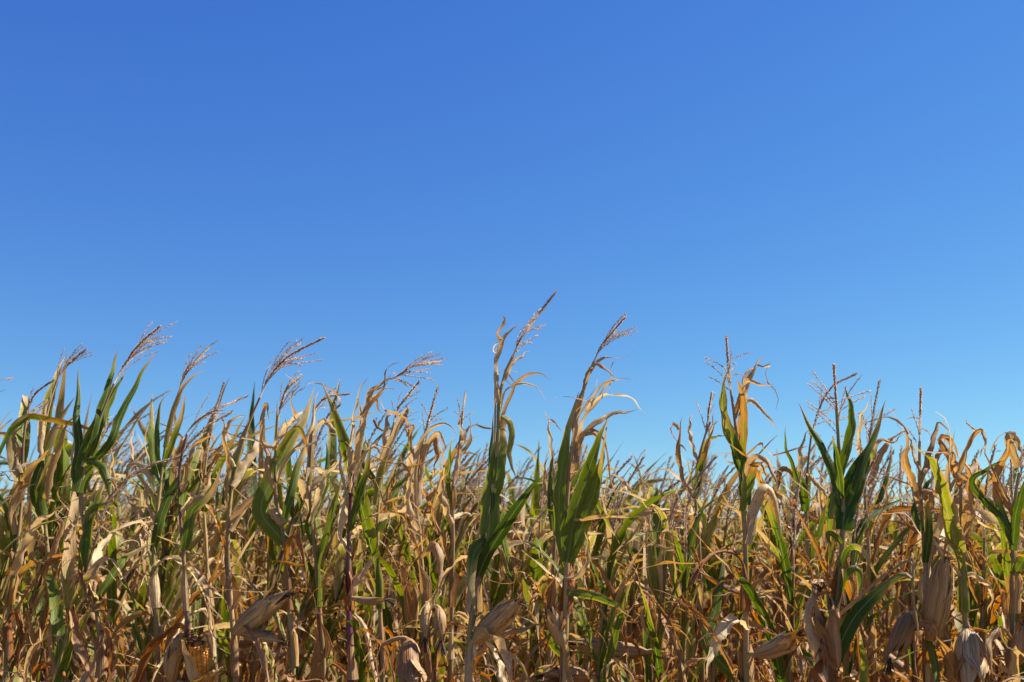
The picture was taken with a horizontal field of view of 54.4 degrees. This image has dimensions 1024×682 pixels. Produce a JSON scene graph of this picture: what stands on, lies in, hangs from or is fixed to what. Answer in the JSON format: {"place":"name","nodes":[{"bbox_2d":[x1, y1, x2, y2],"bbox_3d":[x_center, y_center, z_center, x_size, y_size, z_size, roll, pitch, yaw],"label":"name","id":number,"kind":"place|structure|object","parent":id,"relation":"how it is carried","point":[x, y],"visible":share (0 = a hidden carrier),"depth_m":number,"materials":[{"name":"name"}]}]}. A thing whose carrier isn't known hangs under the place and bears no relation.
{"place":"outdoors","nodes":[
{"label":"outdoors","id":0,"kind":"place"},
{"bbox_2d":[49,638,940,681],"bbox_3d":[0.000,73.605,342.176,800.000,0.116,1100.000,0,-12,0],"label":"ground","id":1,"kind":"structure","parent":0,"point":[803,663],"depth_m":12.21,"materials":[{"name":"soil"}]},
{"bbox_2d":[0,379,77,681],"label":"corn plant","id":2,"kind":"object","parent":1,"relation":"on","point":[18,442],"visible":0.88,"depth_m":3.24,"materials":[{"name":"beige plant"}]},
{"bbox_2d":[0,406,123,679],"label":"corn plant","id":3,"kind":"object","parent":1,"relation":"on","point":[68,448],"visible":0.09,"depth_m":4.45,"materials":[{"name":"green plant"}]},
{"bbox_2d":[0,350,148,681],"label":"corn plant","id":4,"kind":"object","parent":1,"relation":"on","point":[58,480],"visible":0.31,"depth_m":3.72,"materials":[{"name":"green plant"}]},
{"bbox_2d":[0,344,154,681],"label":"corn plant","id":5,"kind":"object","parent":1,"relation":"on","point":[41,484],"visible":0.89,"depth_m":3.31,"materials":[{"name":"beige plant"}]},
{"bbox_2d":[0,428,169,681],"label":"corn plant","id":6,"kind":"object","parent":1,"relation":"on","point":[39,627],"visible":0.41,"depth_m":3.69,"materials":[{"name":"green plant"}]},
{"bbox_2d":[0,390,170,681],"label":"corn plant","id":7,"kind":"object","parent":1,"relation":"on","point":[105,457],"visible":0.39,"depth_m":4.44,"materials":[{"name":"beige plant"}]},
{"bbox_2d":[0,397,186,681],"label":"corn plant","id":8,"kind":"object","parent":1,"relation":"on","point":[64,642],"visible":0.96,"depth_m":3.00,"materials":[{"name":"beige plant"}]},
{"bbox_2d":[11,321,180,681],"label":"corn plant","id":9,"kind":"object","parent":1,"relation":"on","point":[89,454],"visible":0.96,"depth_m":3.09,"materials":[{"name":"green plant"}]},
{"bbox_2d":[30,416,187,680],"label":"corn plant","id":10,"kind":"object","parent":1,"relation":"on","point":[84,600],"visible":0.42,"depth_m":4.50,"materials":[{"name":"beige plant"}]},
{"bbox_2d":[74,468,165,677],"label":"corn plant","id":11,"kind":"object","parent":1,"relation":"on","point":[91,621],"visible":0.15,"depth_m":5.11,"materials":[{"name":"beige plant"}]},
{"bbox_2d":[56,388,190,681],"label":"corn plant","id":12,"kind":"object","parent":1,"relation":"on","point":[143,431],"visible":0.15,"depth_m":5.25,"materials":[{"name":"beige plant"}]},
{"bbox_2d":[45,435,214,681],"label":"corn plant","id":13,"kind":"object","parent":1,"relation":"on","point":[119,541],"visible":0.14,"depth_m":4.48,"materials":[{"name":"beige plant"}]},
{"bbox_2d":[93,422,217,681],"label":"corn plant","id":14,"kind":"object","parent":1,"relation":"on","point":[113,609],"visible":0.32,"depth_m":3.62,"materials":[{"name":"beige plant"}]},
{"bbox_2d":[45,410,278,681],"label":"corn plant","id":15,"kind":"object","parent":1,"relation":"on","point":[140,642],"visible":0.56,"depth_m":3.68,"materials":[{"name":"beige plant"}]},
{"bbox_2d":[93,340,241,681],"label":"corn plant","id":16,"kind":"object","parent":1,"relation":"on","point":[158,517],"visible":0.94,"depth_m":3.26,"materials":[{"name":"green plant"}]},
{"bbox_2d":[114,402,237,679],"bbox_3d":[-1.561,1.336,4.335,0.609,2.133,0.616,0,-12,0],"label":"corn plant","id":17,"kind":"object","parent":1,"relation":"on","point":[142,600],"visible":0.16,"depth_m":4.35,"materials":[{"name":"beige plant"}]},
{"bbox_2d":[107,382,268,681],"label":"corn plant","id":18,"kind":"object","parent":1,"relation":"on","point":[221,459],"visible":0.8,"depth_m":3.39,"materials":[{"name":"beige plant"}]},
{"bbox_2d":[150,377,251,681],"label":"corn plant","id":19,"kind":"object","parent":1,"relation":"on","point":[172,606],"visible":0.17,"depth_m":4.44,"materials":[{"name":"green plant"}]},
{"bbox_2d":[174,436,242,676],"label":"corn plant","id":20,"kind":"object","parent":1,"relation":"on","point":[188,556],"visible":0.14,"depth_m":5.20,"materials":[{"name":"beige plant"}]},
{"bbox_2d":[127,393,302,681],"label":"corn plant","id":21,"kind":"object","parent":1,"relation":"on","point":[191,652],"visible":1,"depth_m":2.90,"materials":[{"name":"beige plant"}]},
{"bbox_2d":[120,460,312,676],"bbox_3d":[-1.320,1.446,4.231,0.887,1.876,0.302,-3,-12,15],"label":"corn plant","id":22,"kind":"object","parent":1,"relation":"on","point":[190,578],"visible":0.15,"depth_m":4.33,"materials":[{"name":"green plant"}]},
{"bbox_2d":[160,456,296,681],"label":"corn plant","id":23,"kind":"object","parent":1,"relation":"on","point":[216,545],"visible":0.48,"depth_m":3.66,"materials":[{"name":"beige plant"}]},
{"bbox_2d":[180,411,299,673],"bbox_3d":[-1.491,1.443,5.134,0.765,2.254,0.555,0,-12,0],"label":"corn plant","id":24,"kind":"object","parent":1,"relation":"on","point":[248,585],"visible":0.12,"depth_m":5.17,"materials":[{"name":"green plant"}]},
{"bbox_2d":[168,337,325,681],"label":"corn plant","id":25,"kind":"object","parent":1,"relation":"on","point":[246,624],"visible":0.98,"depth_m":3.07,"materials":[{"name":"beige plant"}]},
{"bbox_2d":[205,383,313,681],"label":"corn plant","id":26,"kind":"object","parent":1,"relation":"on","point":[251,528],"visible":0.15,"depth_m":4.29,"materials":[{"name":"beige plant"}]},
{"bbox_2d":[231,443,313,681],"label":"corn plant","id":27,"kind":"object","parent":1,"relation":"on","point":[259,559],"visible":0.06,"depth_m":5.21,"materials":[{"name":"green plant"}]},
{"bbox_2d":[223,455,338,681],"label":"corn plant","id":28,"kind":"object","parent":1,"relation":"on","point":[243,644],"visible":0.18,"depth_m":5.03,"materials":[{"name":"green plant"}]},
{"bbox_2d":[222,370,348,681],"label":"corn plant","id":29,"kind":"object","parent":1,"relation":"on","point":[270,522],"visible":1,"depth_m":3.06,"materials":[{"name":"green plant"}]},
{"bbox_2d":[178,400,396,681],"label":"corn plant","id":30,"kind":"object","parent":1,"relation":"on","point":[249,675],"visible":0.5,"depth_m":3.71,"materials":[{"name":"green plant"}]},
{"bbox_2d":[238,461,347,681],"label":"corn plant","id":31,"kind":"object","parent":1,"relation":"on","point":[300,583],"visible":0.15,"depth_m":5.21,"materials":[{"name":"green plant"}]},
{"bbox_2d":[240,445,346,681],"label":"corn plant","id":32,"kind":"object","parent":1,"relation":"on","point":[284,619],"visible":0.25,"depth_m":4.47,"materials":[{"name":"beige plant"}]},
{"bbox_2d":[177,377,418,681],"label":"corn plant","id":33,"kind":"object","parent":1,"relation":"on","point":[332,450],"visible":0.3,"depth_m":3.72,"materials":[{"name":"beige plant"}]},
{"bbox_2d":[237,443,394,681],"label":"corn plant","id":34,"kind":"object","parent":1,"relation":"on","point":[305,645],"visible":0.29,"depth_m":4.47,"materials":[{"name":"beige plant"}]},
{"bbox_2d":[265,386,390,681],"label":"corn plant","id":35,"kind":"object","parent":1,"relation":"on","point":[325,643],"visible":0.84,"depth_m":3.33,"materials":[{"name":"beige plant"}]},
{"bbox_2d":[283,422,418,681],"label":"corn plant","id":36,"kind":"object","parent":1,"relation":"on","point":[331,624],"visible":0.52,"depth_m":3.62,"materials":[{"name":"beige plant"}]},
{"bbox_2d":[261,489,456,681],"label":"corn plant","id":37,"kind":"object","parent":1,"relation":"on","point":[332,658],"visible":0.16,"depth_m":4.40,"materials":[{"name":"brown plant"}]},
{"bbox_2d":[306,380,427,681],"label":"corn plant","id":38,"kind":"object","parent":1,"relation":"on","point":[407,666],"visible":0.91,"depth_m":3.12,"materials":[{"name":"beige plant"}]},
{"bbox_2d":[311,429,433,681],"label":"corn plant","id":39,"kind":"object","parent":1,"relation":"on","point":[363,672],"visible":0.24,"depth_m":3.68,"materials":[{"name":"beige plant"}]},
{"bbox_2d":[305,351,443,681],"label":"corn plant","id":40,"kind":"object","parent":1,"relation":"on","point":[354,464],"visible":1,"depth_m":2.99,"materials":[{"name":"beige plant"}]},
{"bbox_2d":[310,426,455,675],"bbox_3d":[-0.693,1.476,5.013,0.903,2.139,0.315,-3,-12,16],"label":"corn plant","id":41,"kind":"object","parent":1,"relation":"on","point":[399,501],"visible":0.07,"depth_m":5.07,"materials":[{"name":"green plant"}]},
{"bbox_2d":[369,450,452,681],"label":"corn plant","id":42,"kind":"object","parent":1,"relation":"on","point":[397,610],"visible":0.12,"depth_m":5.16,"materials":[{"name":"beige plant"}]},
{"bbox_2d":[372,446,451,681],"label":"corn plant","id":43,"kind":"object","parent":1,"relation":"on","point":[396,570],"visible":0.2,"depth_m":4.42,"materials":[{"name":"beige plant"}]},
{"bbox_2d":[338,422,491,681],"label":"corn plant","id":44,"kind":"object","parent":1,"relation":"on","point":[408,597],"visible":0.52,"depth_m":3.58,"materials":[{"name":"beige plant"}]},
{"bbox_2d":[352,385,512,681],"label":"corn plant","id":45,"kind":"object","parent":1,"relation":"on","point":[414,486],"visible":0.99,"depth_m":3.06,"materials":[{"name":"beige plant"}]},
{"bbox_2d":[362,422,525,681],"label":"corn plant","id":46,"kind":"object","parent":1,"relation":"on","point":[444,533],"visible":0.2,"depth_m":4.39,"materials":[{"name":"beige plant"}]},
{"bbox_2d":[346,442,547,681],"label":"corn plant","id":47,"kind":"object","parent":1,"relation":"on","point":[438,674],"visible":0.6,"depth_m":3.71,"materials":[{"name":"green plant"}]},
{"bbox_2d":[399,445,518,681],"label":"corn plant","id":48,"kind":"object","parent":1,"relation":"on","point":[468,505],"visible":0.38,"depth_m":5.18,"materials":[{"name":"beige plant"}]},
{"bbox_2d":[417,442,528,681],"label":"corn plant","id":49,"kind":"object","parent":1,"relation":"on","point":[484,606],"visible":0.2,"depth_m":5.21,"materials":[{"name":"beige plant"}]},
{"bbox_2d":[397,290,556,681],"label":"corn plant","id":50,"kind":"object","parent":1,"relation":"on","point":[494,623],"visible":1,"depth_m":2.82,"materials":[{"name":"green plant"}]},
{"bbox_2d":[391,390,573,681],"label":"corn plant","id":51,"kind":"object","parent":1,"relation":"on","point":[454,579],"visible":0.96,"depth_m":3.27,"materials":[{"name":"beige plant"}]},
{"bbox_2d":[444,459,527,681],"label":"corn plant","id":52,"kind":"object","parent":1,"relation":"on","point":[460,607],"visible":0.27,"depth_m":4.52,"materials":[{"name":"beige plant"}]},
{"bbox_2d":[393,485,604,681],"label":"corn plant","id":53,"kind":"object","parent":1,"relation":"on","point":[505,555],"visible":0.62,"depth_m":3.61,"materials":[{"name":"brown plant"}]},
{"bbox_2d":[0,520,1004,681],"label":"corn stalks","id":54,"kind":"object","parent":1,"relation":"on","point":[129,671],"depth_m":9.41,"materials":[{"name":"brown plant"}]},
{"bbox_2d":[0,389,1023,681],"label":"corn leaves","id":55,"kind":"object","parent":54,"relation":"attached to","point":[6,543],"visible":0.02,"depth_m":4.36,"materials":[{"name":"beige plant"}]},
{"bbox_2d":[456,448,559,681],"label":"corn plant","id":56,"kind":"object","parent":1,"relation":"on","point":[537,572],"visible":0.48,"depth_m":3.57,"materials":[{"name":"green plant"}]},
{"bbox_2d":[466,447,552,681],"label":"corn plant","id":57,"kind":"object","parent":1,"relation":"on","point":[516,519],"visible":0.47,"depth_m":5.18,"materials":[{"name":"beige plant"}]},
{"bbox_2d":[446,464,583,681],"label":"corn plant","id":58,"kind":"object","parent":1,"relation":"on","point":[497,596],"visible":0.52,"depth_m":4.40,"materials":[{"name":"beige plant"}]},
{"bbox_2d":[476,442,586,681],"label":"corn plant","id":59,"kind":"object","parent":1,"relation":"on","point":[534,511],"visible":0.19,"depth_m":4.43,"materials":[{"name":"green plant"}]},
{"bbox_2d":[464,412,625,678],"bbox_3d":[0.058,1.173,3.100,0.835,1.944,0.318,9,-15,-37],"label":"corn plant","id":60,"kind":"object","parent":1,"relation":"on","point":[551,589],"visible":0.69,"depth_m":3.18,"materials":[{"name":"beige plant"}]},
{"bbox_2d":[477,444,639,681],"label":"corn plant","id":61,"kind":"object","parent":1,"relation":"on","point":[573,484],"visible":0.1,"depth_m":4.46,"materials":[{"name":"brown plant"}]},
{"bbox_2d":[507,442,646,679],"bbox_3d":[0.262,1.408,4.245,0.674,1.955,0.308,-2,-12,9],"label":"corn plant","id":62,"kind":"object","parent":1,"relation":"on","point":[523,661],"visible":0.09,"depth_m":4.31,"materials":[{"name":"beige plant"}]},
{"bbox_2d":[477,456,719,681],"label":"corn plant","id":63,"kind":"object","parent":1,"relation":"on","point":[603,674],"visible":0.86,"depth_m":2.97,"materials":[{"name":"green plant"}]},
{"bbox_2d":[517,450,689,681],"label":"corn plant","id":64,"kind":"object","parent":1,"relation":"on","point":[583,661],"visible":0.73,"depth_m":3.69,"materials":[{"name":"beige plant"}]},
{"bbox_2d":[519,313,689,681],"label":"corn plant","id":65,"kind":"object","parent":1,"relation":"on","point":[574,517],"visible":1,"depth_m":2.89,"materials":[{"name":"green plant"}]},
{"bbox_2d":[571,484,665,681],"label":"corn plant","id":66,"kind":"object","parent":1,"relation":"on","point":[592,539],"visible":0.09,"depth_m":4.51,"materials":[{"name":"beige plant"}]},
{"bbox_2d":[574,443,677,663],"bbox_3d":[0.577,1.529,5.170,0.728,2.099,0.362,-2,-12,11],"label":"corn plant","id":67,"kind":"object","parent":1,"relation":"on","point":[650,482],"visible":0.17,"depth_m":5.34,"materials":[{"name":"beige plant"}]},
{"bbox_2d":[524,464,737,681],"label":"corn plant","id":68,"kind":"object","parent":1,"relation":"on","point":[630,625],"visible":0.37,"depth_m":3.66,"materials":[{"name":"brown plant"}]},
{"bbox_2d":[568,471,709,681],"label":"corn plant","id":69,"kind":"object","parent":1,"relation":"on","point":[657,573],"visible":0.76,"depth_m":3.09,"materials":[{"name":"beige plant"}]},
{"bbox_2d":[570,455,769,681],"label":"corn plant","id":70,"kind":"object","parent":1,"relation":"on","point":[690,539],"visible":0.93,"depth_m":3.05,"materials":[{"name":"green plant"}]},
{"bbox_2d":[616,446,726,681],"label":"corn plant","id":71,"kind":"object","parent":1,"relation":"on","point":[639,668],"visible":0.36,"depth_m":4.56,"materials":[{"name":"beige plant"}]},
{"bbox_2d":[617,459,739,680],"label":"corn plant","id":72,"kind":"object","parent":1,"relation":"on","point":[706,595],"visible":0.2,"depth_m":4.52,"materials":[{"name":"brown plant"}]},
{"bbox_2d":[609,454,787,681],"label":"corn plant","id":73,"kind":"object","parent":1,"relation":"on","point":[712,523],"visible":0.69,"depth_m":3.63,"materials":[{"name":"beige plant"}]},
{"bbox_2d":[633,391,804,681],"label":"corn plant","id":74,"kind":"object","parent":1,"relation":"on","point":[701,458],"visible":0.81,"depth_m":3.25,"materials":[{"name":"beige plant"}]},
{"bbox_2d":[637,437,820,681],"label":"corn plant","id":75,"kind":"object","parent":1,"relation":"on","point":[712,675],"visible":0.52,"depth_m":3.67,"materials":[{"name":"beige plant"}]},
{"bbox_2d":[680,458,777,681],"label":"corn plant","id":76,"kind":"object","parent":1,"relation":"on","point":[725,609],"visible":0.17,"depth_m":5.83,"materials":[{"name":"brown plant"}]},
{"bbox_2d":[669,466,794,681],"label":"corn plant","id":77,"kind":"object","parent":1,"relation":"on","point":[752,578],"visible":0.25,"depth_m":3.68,"materials":[{"name":"brown plant"}]},
{"bbox_2d":[654,335,810,681],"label":"corn plant","id":78,"kind":"object","parent":1,"relation":"on","point":[781,643],"visible":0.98,"depth_m":2.88,"materials":[{"name":"beige plant"}]},
{"bbox_2d":[705,479,774,681],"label":"corn plant","id":79,"kind":"object","parent":1,"relation":"on","point":[732,640],"visible":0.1,"depth_m":4.40,"materials":[{"name":"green plant"}]},
{"bbox_2d":[677,456,838,681],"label":"corn plant","id":80,"kind":"object","parent":1,"relation":"on","point":[813,517],"visible":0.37,"depth_m":3.60,"materials":[{"name":"brown plant"}]},
{"bbox_2d":[711,436,829,677],"bbox_3d":[1.441,1.514,5.097,0.780,2.098,0.342,-4,-12,17],"label":"corn plant","id":81,"kind":"object","parent":1,"relation":"on","point":[785,535],"visible":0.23,"depth_m":5.28,"materials":[{"name":"brown plant"}]},
{"bbox_2d":[685,441,863,681],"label":"corn plant","id":82,"kind":"object","parent":1,"relation":"on","point":[795,601],"visible":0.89,"depth_m":3.01,"materials":[{"name":"green plant"}]},
{"bbox_2d":[727,454,822,681],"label":"corn plant","id":83,"kind":"object","parent":1,"relation":"on","point":[789,519],"visible":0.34,"depth_m":4.40,"materials":[{"name":"brown plant"}]},
{"bbox_2d":[699,372,868,681],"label":"corn plant","id":84,"kind":"object","parent":1,"relation":"on","point":[804,494],"visible":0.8,"depth_m":3.37,"materials":[{"name":"beige plant"}]},
{"bbox_2d":[756,461,895,681],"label":"corn plant","id":85,"kind":"object","parent":1,"relation":"on","point":[779,496],"visible":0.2,"depth_m":4.40,"materials":[{"name":"brown plant"}]},
{"bbox_2d":[754,478,897,681],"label":"corn plant","id":86,"kind":"object","parent":1,"relation":"on","point":[850,654],"visible":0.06,"depth_m":4.39,"materials":[{"name":"brown plant"}]},
{"bbox_2d":[799,457,877,618],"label":"corn plant","id":87,"kind":"object","parent":1,"relation":"on","point":[827,554],"visible":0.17,"depth_m":3.66,"materials":[{"name":"beige plant"}]},
{"bbox_2d":[751,453,948,681],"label":"corn plant","id":88,"kind":"object","parent":1,"relation":"on","point":[860,525],"visible":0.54,"depth_m":3.02,"materials":[{"name":"brown plant"}]},
{"bbox_2d":[774,445,936,681],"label":"corn plant","id":89,"kind":"object","parent":1,"relation":"on","point":[864,567],"visible":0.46,"depth_m":3.71,"materials":[{"name":"brown plant"}]},
{"bbox_2d":[798,363,918,681],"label":"corn plant","id":90,"kind":"object","parent":1,"relation":"on","point":[829,639],"visible":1,"depth_m":2.67,"materials":[{"name":"green plant"}]},
{"bbox_2d":[810,459,910,681],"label":"corn plant","id":91,"kind":"object","parent":1,"relation":"on","point":[899,665],"visible":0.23,"depth_m":4.40,"materials":[{"name":"brown plant"}]},
{"bbox_2d":[871,473,921,681],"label":"corn plant","id":92,"kind":"object","parent":1,"relation":"on","point":[888,608],"visible":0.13,"depth_m":5.24,"materials":[{"name":"brown plant"}]},
{"bbox_2d":[856,379,939,681],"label":"corn plant","id":93,"kind":"object","parent":1,"relation":"on","point":[885,555],"visible":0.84,"depth_m":3.34,"materials":[{"name":"beige plant"}]},
{"bbox_2d":[838,446,990,681],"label":"corn plant","id":94,"kind":"object","parent":1,"relation":"on","point":[903,600],"visible":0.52,"depth_m":4.42,"materials":[{"name":"beige plant"}]},
{"bbox_2d":[845,473,1003,681],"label":"corn plant","id":95,"kind":"object","parent":1,"relation":"on","point":[912,672],"visible":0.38,"depth_m":3.61,"materials":[{"name":"brown plant"}]},
{"bbox_2d":[839,388,1023,681],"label":"corn plant","id":96,"kind":"object","parent":1,"relation":"on","point":[935,590],"visible":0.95,"depth_m":2.76,"materials":[{"name":"beige plant"}]},
{"bbox_2d":[871,444,1023,681],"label":"corn plant","id":97,"kind":"object","parent":1,"relation":"on","point":[983,607],"visible":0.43,"depth_m":3.08,"materials":[{"name":"brown plant"}]},
{"bbox_2d":[899,431,1002,681],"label":"corn plant","id":98,"kind":"object","parent":1,"relation":"on","point":[945,634],"visible":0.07,"depth_m":3.72,"materials":[{"name":"beige plant"}]},
{"bbox_2d":[893,454,1023,681],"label":"corn plant","id":99,"kind":"object","parent":1,"relation":"on","point":[997,569],"visible":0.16,"depth_m":3.77,"materials":[{"name":"green plant"}]},
{"bbox_2d":[900,411,1022,681],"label":"corn plant","id":100,"kind":"object","parent":1,"relation":"on","point":[966,660],"visible":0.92,"depth_m":2.76,"materials":[{"name":"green plant"}]},
{"bbox_2d":[905,438,1023,681],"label":"corn plant","id":101,"kind":"object","parent":1,"relation":"on","point":[996,668],"visible":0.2,"depth_m":4.41,"materials":[{"name":"brown plant"}]},
{"bbox_2d":[923,445,1023,664],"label":"corn plant","id":102,"kind":"object","parent":1,"relation":"on","point":[973,619],"visible":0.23,"depth_m":3.76,"materials":[{"name":"brown plant"}]},
{"bbox_2d":[950,431,1023,681],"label":"corn plant","id":103,"kind":"object","parent":1,"relation":"on","point":[1014,645],"visible":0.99,"depth_m":2.73,"materials":[{"name":"green plant"}]},
{"bbox_2d":[977,459,1023,681],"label":"corn plant","id":104,"kind":"object","parent":1,"relation":"on","point":[1006,561],"visible":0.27,"depth_m":2.96,"materials":[{"name":"green plant"}]},
{"bbox_2d":[0,0,1023,531],"label":"sky","id":105,"kind":"structure","parent":0,"point":[808,185],"materials":[{"name":"blue"}]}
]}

